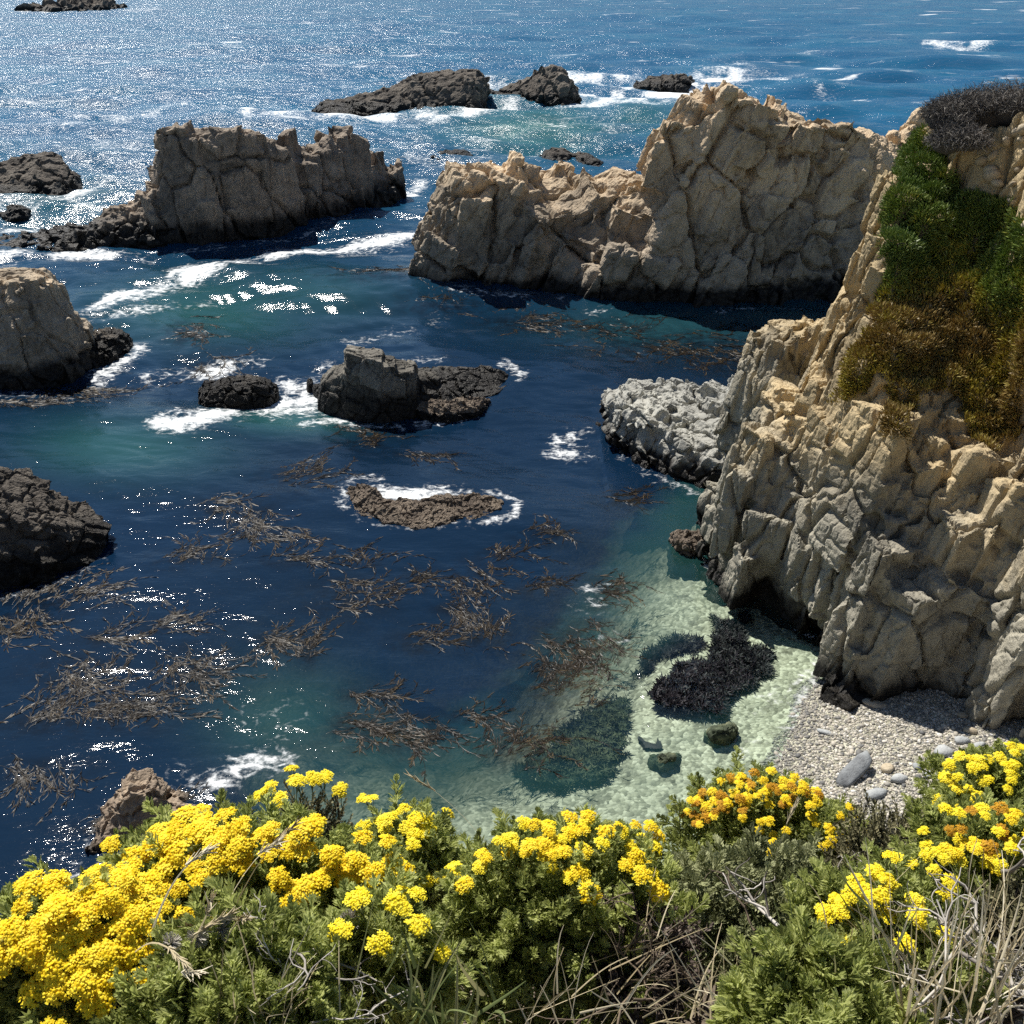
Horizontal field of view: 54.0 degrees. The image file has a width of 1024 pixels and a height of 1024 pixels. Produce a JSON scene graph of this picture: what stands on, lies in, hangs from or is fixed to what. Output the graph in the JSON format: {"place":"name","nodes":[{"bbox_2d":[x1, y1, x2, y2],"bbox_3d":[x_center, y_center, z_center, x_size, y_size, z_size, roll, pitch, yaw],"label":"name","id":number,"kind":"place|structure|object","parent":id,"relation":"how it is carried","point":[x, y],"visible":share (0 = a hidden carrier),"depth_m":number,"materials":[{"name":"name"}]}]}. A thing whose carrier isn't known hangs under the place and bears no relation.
{"place":"outdoors","nodes":[
{"label":"outdoors","id":0,"kind":"place"},
{"bbox_2d":[0,0,1023,914],"bbox_3d":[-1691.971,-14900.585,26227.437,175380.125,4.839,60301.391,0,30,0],"label":"sea","id":1,"kind":"structure","parent":0,"point":[96,98],"depth_m":67.48,"materials":[{"name":"blue liquid"}]},
{"bbox_2d":[0,204,31,221],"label":"sea rock","id":2,"kind":"object","parent":1,"relation":"in","point":[16,213],"visible":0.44,"depth_m":104.27,"materials":[{"name":"grey stone"}]},
{"bbox_2d":[0,151,82,195],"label":"sea rock","id":3,"kind":"object","parent":1,"relation":"in","point":[50,173],"visible":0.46,"depth_m":113.68,"materials":[{"name":"grey stone"}]},
{"bbox_2d":[0,267,99,390],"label":"sea stack","id":4,"kind":"object","parent":1,"relation":"in","point":[46,336],"visible":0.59,"depth_m":64.86,"materials":[{"name":"grey stone"}]},
{"bbox_2d":[0,466,111,589],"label":"sea rock","id":5,"kind":"object","parent":1,"relation":"in","point":[46,532],"visible":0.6,"depth_m":45.63,"materials":[{"name":"grey stone"}]},
{"bbox_2d":[14,0,127,11],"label":"islet","id":6,"kind":"object","parent":1,"relation":"in","point":[66,5],"visible":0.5,"depth_m":413.61,"materials":[{"name":"grey stone"}]},
{"bbox_2d":[0,190,167,251],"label":"rock ridge","id":7,"kind":"object","parent":1,"relation":"in","point":[123,225],"visible":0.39,"depth_m":94.61,"materials":[{"name":"grey stone"}]},
{"bbox_2d":[90,327,132,365],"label":"sea rock","id":8,"kind":"object","parent":1,"relation":"in","point":[113,344],"visible":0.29,"depth_m":69.46,"materials":[{"name":"grey stone"}]},
{"bbox_2d":[85,768,195,853],"bbox_3d":[-11.597,10.545,32.556,4.150,4.986,3.656,-8,31,-13],"label":"sea rock","id":9,"kind":"object","parent":1,"relation":"in","point":[123,806],"visible":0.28,"depth_m":31.43,"materials":[{"name":"beige stone"}]},
{"bbox_2d":[198,374,279,408],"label":"sea rock","id":10,"kind":"object","parent":1,"relation":"in","point":[248,391],"visible":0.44,"depth_m":62.42,"materials":[{"name":"grey stone"}]},
{"bbox_2d":[139,120,406,245],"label":"sea stack","id":11,"kind":"object","parent":1,"relation":"in","point":[206,185],"visible":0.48,"depth_m":95.17,"materials":[{"name":"grey stone"}]},
{"bbox_2d":[312,383,318,397],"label":"sea stone","id":12,"kind":"object","parent":1,"relation":"in","point":[315,387],"visible":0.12,"depth_m":64.36,"materials":[{"name":"grey stone"}]},
{"bbox_2d":[0,265,760,833],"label":"kelp","id":13,"kind":"object","parent":1,"relation":"in","point":[382,731],"visible":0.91,"depth_m":41.75},
{"bbox_2d":[311,69,493,116],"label":"sea rock","id":14,"kind":"object","parent":1,"relation":"in","point":[467,88],"visible":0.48,"depth_m":170.13,"materials":[{"name":"grey stone"}]},
{"bbox_2d":[315,345,508,422],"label":"sea rock","id":15,"kind":"object","parent":1,"relation":"in","point":[371,385],"visible":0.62,"depth_m":61.06,"materials":[{"name":"stone"}]},
{"bbox_2d":[346,483,503,529],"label":"reef","id":16,"kind":"object","parent":1,"relation":"in","point":[434,511],"visible":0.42,"depth_m":50.20},
{"bbox_2d":[431,149,472,159],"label":"sea rock","id":17,"kind":"object","parent":1,"relation":"in","point":[458,152],"visible":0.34,"depth_m":131.81,"materials":[{"name":"grey stone"}]},
{"bbox_2d":[416,396,490,423],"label":"sea rock","id":18,"kind":"object","parent":1,"relation":"in","point":[457,409],"visible":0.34,"depth_m":61.19,"materials":[{"name":"stone"}]},
{"bbox_2d":[491,64,581,105],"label":"sea rock","id":19,"kind":"object","parent":1,"relation":"in","point":[551,85],"visible":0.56,"depth_m":177.63,"materials":[{"name":"grey stone"}]},
{"bbox_2d":[539,147,603,166],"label":"sea rock","id":20,"kind":"object","parent":1,"relation":"in","point":[557,154],"visible":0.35,"depth_m":128.30,"materials":[{"name":"grey stone"}]},
{"bbox_2d":[633,73,694,92],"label":"sea rock","id":21,"kind":"object","parent":1,"relation":"in","point":[679,83],"visible":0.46,"depth_m":195.90,"materials":[{"name":"grey stone"}]},
{"bbox_2d":[595,374,733,529],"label":"rock outcrop","id":22,"kind":"object","parent":1,"relation":"in","point":[663,426],"visible":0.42,"depth_m":55.41,"materials":[{"name":"grey stone"}]},
{"bbox_2d":[665,529,708,579],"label":"sea rock","id":23,"kind":"object","parent":1,"relation":"in","point":[684,560],"visible":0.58,"depth_m":47.21,"materials":[{"name":"stone"}]},
{"bbox_2d":[408,80,926,307],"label":"rocky headland","id":24,"kind":"structure","parent":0,"point":[731,195],"depth_m":79.40,"materials":[{"name":"beige stone"}]},
{"bbox_2d":[320,516,1023,866],"bbox_3d":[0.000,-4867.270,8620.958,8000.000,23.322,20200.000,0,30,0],"label":"beach","id":25,"kind":"structure","parent":0,"point":[473,790],"depth_m":38.68,"materials":[{"name":"beige sand"}]},
{"bbox_2d":[509,694,632,794],"bbox_3d":[2.287,9.112,37.730,4.884,2.980,5.025,0,30,0],"label":"weed bed","id":26,"kind":"object","parent":25,"relation":"on","point":[601,755],"visible":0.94,"depth_m":36.88,"materials":[{"name":"green plant"}]},
{"bbox_2d":[637,736,662,749],"bbox_3d":[5.178,9.617,37.191,1.551,2.659,1.303,-7,30,-12],"label":"sunken rock","id":27,"kind":"object","parent":25,"relation":"on","point":[643,743],"visible":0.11,"depth_m":36.56,"materials":[{"name":"grey stone"}]},
{"bbox_2d":[647,752,681,772],"bbox_3d":[5.469,9.903,36.080,1.433,3.137,1.456,0,30,0],"label":"sunken rock","id":28,"kind":"object","parent":25,"relation":"on","point":[664,762],"visible":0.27,"depth_m":35.38,"materials":[{"name":"teal stone"}]},
{"bbox_2d":[630,630,710,678],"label":"weed bed","id":29,"kind":"object","parent":25,"relation":"on","point":[675,641],"visible":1,"depth_m":41.82,"materials":[{"name":"plant"}]},
{"bbox_2d":[645,608,777,721],"bbox_3d":[8.586,6.066,40.319,3.987,0.889,8.089,18,34,29],"label":"weed bed","id":30,"kind":"object","parent":25,"relation":"on","point":[720,676],"visible":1,"depth_m":39.50,"materials":[{"name":"black plant"}]},
{"bbox_2d":[703,721,738,747],"bbox_3d":[7.643,9.143,37.019,1.652,3.378,1.492,0,30,0],"label":"sunken rock","id":31,"kind":"object","parent":25,"relation":"on","point":[720,735],"visible":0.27,"depth_m":36.22,"materials":[{"name":"stone"}]},
{"bbox_2d":[817,728,831,734],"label":"beach stone","id":32,"kind":"object","parent":25,"relation":"on","point":[823,731],"visible":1,"depth_m":36.07,"materials":[{"name":"grey stone"}]},
{"bbox_2d":[862,698,887,708],"bbox_3d":[13.496,7.117,37.151,1.102,0.219,0.527,20,35,31],"label":"beach stone","id":33,"kind":"object","parent":25,"relation":"on","point":[874,703],"visible":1,"depth_m":37.07,"materials":[{"name":"grey stone"}]},
{"bbox_2d":[865,787,888,799],"bbox_3d":[11.985,9.277,33.085,0.885,0.261,0.411,-8,31,-13],"label":"beach stone","id":34,"kind":"object","parent":25,"relation":"on","point":[877,793],"visible":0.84,"depth_m":32.97,"materials":[{"name":"white stone"}]},
{"bbox_2d":[881,763,894,772],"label":"beach stone","id":35,"kind":"object","parent":25,"relation":"on","point":[887,767],"visible":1,"depth_m":33.88,"materials":[{"name":"beige stone"}]},
{"bbox_2d":[759,676,1023,842],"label":"pebbles","id":36,"kind":"object","parent":25,"relation":"on","point":[858,792],"visible":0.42,"depth_m":35.39,"materials":[{"name":"grey gravel"}]},
{"bbox_2d":[890,773,907,782],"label":"beach stone","id":37,"kind":"object","parent":25,"relation":"on","point":[898,778],"visible":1,"depth_m":33.40,"materials":[{"name":"white stone"}]},
{"bbox_2d":[913,762,920,769],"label":"beach stone","id":38,"kind":"object","parent":25,"relation":"on","point":[915,766],"visible":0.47,"depth_m":33.81,"materials":[{"name":"white stone"}]},
{"bbox_2d":[933,744,953,756],"bbox_3d":[14.732,8.160,34.255,0.696,0.334,0.497,0,30,0],"label":"beach stone","id":39,"kind":"object","parent":25,"relation":"on","point":[945,750],"visible":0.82,"depth_m":34.13,"materials":[{"name":"grey stone"}]},
{"bbox_2d":[954,736,970,743],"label":"beach stone","id":40,"kind":"object","parent":25,"relation":"on","point":[961,739],"visible":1,"depth_m":34.55,"materials":[{"name":"grey stone"}]},
{"bbox_2d":[958,712,967,718],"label":"beach stone","id":41,"kind":"object","parent":25,"relation":"on","point":[963,715],"visible":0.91,"depth_m":35.73,"materials":[{"name":"grey stone"}]},
{"bbox_2d":[963,726,977,733],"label":"beach stone","id":42,"kind":"object","parent":25,"relation":"on","point":[969,729],"visible":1,"depth_m":34.97,"materials":[{"name":"beige stone"}]},
{"bbox_2d":[973,742,985,746],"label":"beach stone","id":43,"kind":"object","parent":25,"relation":"on","point":[976,744],"visible":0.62,"depth_m":34.35,"materials":[{"name":"grey stone"}]},
{"bbox_2d":[435,905,1023,1023],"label":"hillside","id":44,"kind":"structure","parent":0,"point":[712,1003],"depth_m":3.27,"materials":[{"name":"soil"}]},
{"bbox_2d":[0,854,185,1023],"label":"yellow yarrow shrub","id":45,"kind":"object","parent":44,"relation":"on","point":[66,948],"visible":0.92,"depth_m":1.52,"materials":[{"name":"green plant"}]},
{"bbox_2d":[135,816,303,981],"bbox_3d":[-0.393,0.618,1.449,0.273,0.279,0.207,-15,33,-25],"label":"grass tuft","id":46,"kind":"object","parent":44,"relation":"on","point":[277,841],"visible":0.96,"depth_m":1.45,"materials":[{"name":"plant"}]},
{"bbox_2d":[89,874,369,1023],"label":"yellow yarrow shrub","id":47,"kind":"object","parent":44,"relation":"on","point":[170,993],"visible":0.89,"depth_m":1.44,"materials":[{"name":"green plant"}]},
{"bbox_2d":[160,931,181,958],"bbox_3d":[-0.494,0.670,1.480,0.033,0.140,0.034,0,30,0],"label":"seed head","id":48,"kind":"object","parent":47,"relation":"on","point":[174,940],"visible":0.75,"depth_m":1.45},
{"bbox_2d":[185,926,208,950],"bbox_3d":[-0.460,0.666,1.493,0.034,0.140,0.034,0,30,0],"label":"seed head","id":49,"kind":"object","parent":47,"relation":"on","point":[201,938],"visible":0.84,"depth_m":1.47},
{"bbox_2d":[210,917,231,941],"bbox_3d":[-0.428,0.658,1.506,0.034,0.140,0.034,0,30,0],"label":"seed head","id":50,"kind":"object","parent":47,"relation":"on","point":[222,930],"visible":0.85,"depth_m":1.48},
{"bbox_2d":[243,894,417,1023],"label":"dead branches","id":51,"kind":"object","parent":47,"relation":"on","point":[342,979],"visible":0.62,"depth_m":1.43,"materials":[{"name":"grey wood"}]},
{"bbox_2d":[70,787,429,925],"bbox_3d":[-0.535,1.124,2.236,0.752,1.246,0.475,0,30,0],"label":"yellow yarrow shrub","id":52,"kind":"object","parent":44,"relation":"on","point":[309,859],"visible":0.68,"depth_m":1.94,"materials":[{"name":"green plant"}]},
{"bbox_2d":[190,915,340,1023],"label":"grass tuft","id":53,"kind":"object","parent":44,"relation":"on","point":[253,984],"visible":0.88,"depth_m":1.39,"materials":[{"name":"plant"}]},
{"bbox_2d":[251,764,353,840],"bbox_3d":[-0.554,1.272,2.933,0.313,1.310,0.277,-23,37,-35],"label":"yellow yarrow shrub","id":54,"kind":"object","parent":44,"relation":"on","point":[313,778],"visible":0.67,"depth_m":2.67,"materials":[{"name":"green plant"}]},
{"bbox_2d":[304,858,486,1023],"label":"yellow yarrow shrub","id":55,"kind":"object","parent":44,"relation":"on","point":[394,910],"visible":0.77,"depth_m":1.58,"materials":[{"name":"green plant"}]},
{"bbox_2d":[340,908,360,932],"bbox_3d":[-0.255,0.684,1.601,0.033,0.140,0.034,0,30,0],"label":"seed head","id":56,"kind":"object","parent":55,"relation":"on","point":[349,912],"visible":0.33,"depth_m":1.57},
{"bbox_2d":[351,774,471,1022],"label":"yellow yarrow shrub","id":57,"kind":"object","parent":44,"relation":"on","point":[429,840],"visible":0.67,"depth_m":2.47,"materials":[{"name":"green plant"}]},
{"bbox_2d":[352,893,524,1023],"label":"grass tuft","id":58,"kind":"object","parent":44,"relation":"on","point":[428,1014],"visible":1,"depth_m":1.42,"materials":[{"name":"green plant"}]},
{"bbox_2d":[404,769,487,844],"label":"grass tuft","id":59,"kind":"object","parent":44,"relation":"on","point":[419,781],"visible":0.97,"depth_m":2.36,"materials":[{"name":"plant"}]},
{"bbox_2d":[419,802,710,1023],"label":"yellow yarrow shrub","id":60,"kind":"object","parent":44,"relation":"on","point":[528,885],"visible":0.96,"depth_m":1.91,"materials":[{"name":"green plant"}]},
{"bbox_2d":[482,925,726,1023],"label":"grass tuft","id":61,"kind":"object","parent":44,"relation":"on","point":[567,989],"visible":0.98,"depth_m":1.50,"materials":[{"name":"plant"}]},
{"bbox_2d":[516,947,745,1023],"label":"grass tuft","id":62,"kind":"object","parent":44,"relation":"on","point":[629,997],"visible":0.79,"depth_m":1.60,"materials":[{"name":"plant"}]},
{"bbox_2d":[571,898,714,1023],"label":"withered shrub","id":63,"kind":"object","parent":44,"relation":"on","point":[685,945],"visible":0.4,"depth_m":1.89,"materials":[{"name":"brown plant"}]},
{"bbox_2d":[480,867,761,1023],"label":"dead branches","id":64,"kind":"object","parent":63,"relation":"on","point":[663,976],"visible":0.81,"depth_m":1.79,"materials":[{"name":"wood"}]},
{"bbox_2d":[591,868,718,994],"bbox_3d":[0.270,0.769,1.788,0.222,0.184,0.207,-25,38,-36],"label":"grass tuft","id":65,"kind":"object","parent":44,"relation":"on","point":[657,948],"visible":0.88,"depth_m":1.80,"materials":[{"name":"plant"}]},
{"bbox_2d":[605,915,831,1023],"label":"grass tuft","id":66,"kind":"object","parent":44,"relation":"on","point":[710,992],"visible":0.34,"depth_m":1.53,"materials":[{"name":"plant"}]},
{"bbox_2d":[669,821,822,1023],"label":"green shrub","id":67,"kind":"object","parent":44,"relation":"on","point":[728,910],"visible":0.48,"depth_m":2.25,"materials":[{"name":"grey plant"}]},
{"bbox_2d":[837,850,864,872],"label":"dead branches","id":68,"kind":"object","parent":67,"relation":"on","point":[842,859],"visible":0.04,"depth_m":2.57,"materials":[{"name":"grey wood"}]},
{"bbox_2d":[651,745,873,985],"bbox_3d":[0.793,1.253,3.290,0.730,0.992,0.620,0,30,0],"label":"yellow yarrow shrub","id":69,"kind":"object","parent":44,"relation":"on","point":[732,806],"visible":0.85,"depth_m":3.11,"materials":[{"name":"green plant"}]},
{"bbox_2d":[768,797,799,880],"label":"grass tuft","id":70,"kind":"object","parent":44,"relation":"on","point":[792,811],"visible":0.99,"depth_m":2.30,"materials":[{"name":"plant"}]},
{"bbox_2d":[705,904,929,1023],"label":"green shrub","id":71,"kind":"object","parent":44,"relation":"on","point":[793,978],"visible":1,"depth_m":1.43,"materials":[{"name":"green plant"}]},
{"bbox_2d":[699,863,996,1021],"bbox_3d":[0.590,0.661,1.516,0.604,0.272,0.253,7,30,12],"label":"grass tuft","id":72,"kind":"object","parent":44,"relation":"on","point":[911,957],"visible":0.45,"depth_m":1.56,"materials":[{"name":"beige plant"}]},
{"bbox_2d":[722,837,1023,1023],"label":"dead branches","id":73,"kind":"object","parent":44,"relation":"on","point":[938,917],"visible":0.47,"depth_m":1.62,"materials":[{"name":"grey wood"}]},
{"bbox_2d":[820,788,932,878],"bbox_3d":[1.061,1.230,2.947,0.440,0.934,0.394,0,30,0],"label":"grey shrub","id":74,"kind":"object","parent":44,"relation":"on","point":[876,829],"visible":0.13,"depth_m":2.85,"materials":[{"name":"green plant"}]},
{"bbox_2d":[763,836,1012,1023],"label":"yellow yarrow shrub","id":75,"kind":"object","parent":44,"relation":"on","point":[832,881],"visible":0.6,"depth_m":1.71,"materials":[{"name":"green plant"}]},
{"bbox_2d":[808,846,967,1013],"bbox_3d":[0.628,0.676,1.668,0.237,0.203,0.287,20,36,32],"label":"grass tuft","id":76,"kind":"object","parent":44,"relation":"on","point":[879,936],"visible":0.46,"depth_m":1.67,"materials":[{"name":"plant"}]},
{"bbox_2d":[832,838,1023,1023],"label":"grass tuft","id":77,"kind":"object","parent":44,"relation":"on","point":[941,994],"visible":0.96,"depth_m":1.42,"materials":[{"name":"plant"}]},
{"bbox_2d":[887,786,1023,1022],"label":"yellow yarrow shrub","id":78,"kind":"object","parent":44,"relation":"on","point":[962,827],"visible":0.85,"depth_m":2.28,"materials":[{"name":"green plant"}]},
{"bbox_2d":[900,737,1023,832],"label":"yellow yarrow shrub","id":79,"kind":"object","parent":44,"relation":"on","point":[970,769],"visible":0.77,"depth_m":3.02,"materials":[{"name":"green plant"}]},
{"bbox_2d":[909,839,1023,997],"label":"grass tuft","id":80,"kind":"object","parent":44,"relation":"on","point":[1012,953],"visible":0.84,"depth_m":1.58,"materials":[{"name":"plant"}]},
{"bbox_2d":[963,863,1023,1023],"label":"grass tuft","id":81,"kind":"object","parent":44,"relation":"on","point":[1013,897],"visible":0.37,"depth_m":1.91,"materials":[{"name":"green plant"}]},
{"bbox_2d":[695,112,1023,736],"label":"cliff","id":82,"kind":"structure","parent":0,"point":[861,550],"depth_m":37.47,"materials":[{"name":"beige stone"}]},
{"bbox_2d":[826,122,1023,450],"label":"ground cover","id":83,"kind":"object","parent":82,"relation":"on","point":[909,173],"visible":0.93,"depth_m":38.00,"materials":[{"name":"green plant"}]},
{"bbox_2d":[915,77,1023,155],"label":"dry shrub","id":84,"kind":"object","parent":82,"relation":"on","point":[955,122],"visible":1,"depth_m":38.52,"materials":[{"name":"grey plant"}]},
{"bbox_2d":[975,156,987,165],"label":"bank stone","id":85,"kind":"object","parent":82,"relation":"on","point":[981,161],"visible":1,"depth_m":39.13,"materials":[{"name":"brown stone"}]},
{"bbox_2d":[983,164,997,172],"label":"bank stone","id":86,"kind":"object","parent":82,"relation":"on","point":[988,167],"visible":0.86,"depth_m":38.75,"materials":[{"name":"grey stone"}]},
{"bbox_2d":[983,169,1000,181],"bbox_3d":[18.566,-13.000,38.794,0.653,0.534,0.459,23,37,35],"label":"bank stone","id":87,"kind":"object","parent":82,"relation":"on","point":[990,175],"visible":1,"depth_m":38.65,"materials":[{"name":"grey stone"}]},
{"bbox_2d":[987,149,997,160],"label":"bank stone","id":88,"kind":"object","parent":82,"relation":"on","point":[992,155],"visible":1,"depth_m":38.81,"materials":[{"name":"brown stone"}]},
{"bbox_2d":[991,179,1003,187],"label":"bank stone","id":89,"kind":"object","parent":82,"relation":"on","point":[996,183],"visible":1,"depth_m":38.57,"materials":[{"name":"brown stone"}]},
{"bbox_2d":[1001,136,1010,146],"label":"bank stone","id":90,"kind":"object","parent":82,"relation":"on","point":[1006,141],"visible":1,"depth_m":38.28,"materials":[{"name":"beige stone"}]},
{"bbox_2d":[1006,198,1013,206],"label":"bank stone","id":91,"kind":"object","parent":82,"relation":"on","point":[1008,200],"visible":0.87,"depth_m":38.19,"materials":[{"name":"stone"}]},
{"bbox_2d":[1010,181,1016,186],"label":"bank stone","id":92,"kind":"object","parent":82,"relation":"on","point":[1013,183],"visible":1,"depth_m":38.04,"materials":[{"name":"beige stone"}]},
{"bbox_2d":[1010,127,1017,137],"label":"bank stone","id":93,"kind":"object","parent":82,"relation":"on","point":[1014,133],"visible":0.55,"depth_m":38.10,"materials":[{"name":"beige stone"}]},
{"bbox_2d":[1013,166,1022,172],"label":"bank stone","id":94,"kind":"object","parent":82,"relation":"on","point":[1017,169],"visible":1,"depth_m":38.12,"materials":[{"name":"beige stone"}]},
{"bbox_2d":[1017,123,1023,135],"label":"bank stone","id":95,"kind":"object","parent":82,"relation":"on","point":[1020,129],"visible":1,"depth_m":37.49,"materials":[{"name":"beige stone"}]},
{"bbox_2d":[1017,135,1023,142],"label":"bank stone","id":96,"kind":"object","parent":82,"relation":"on","point":[1020,139],"visible":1,"depth_m":37.73,"materials":[{"name":"beige stone"}]}
]}

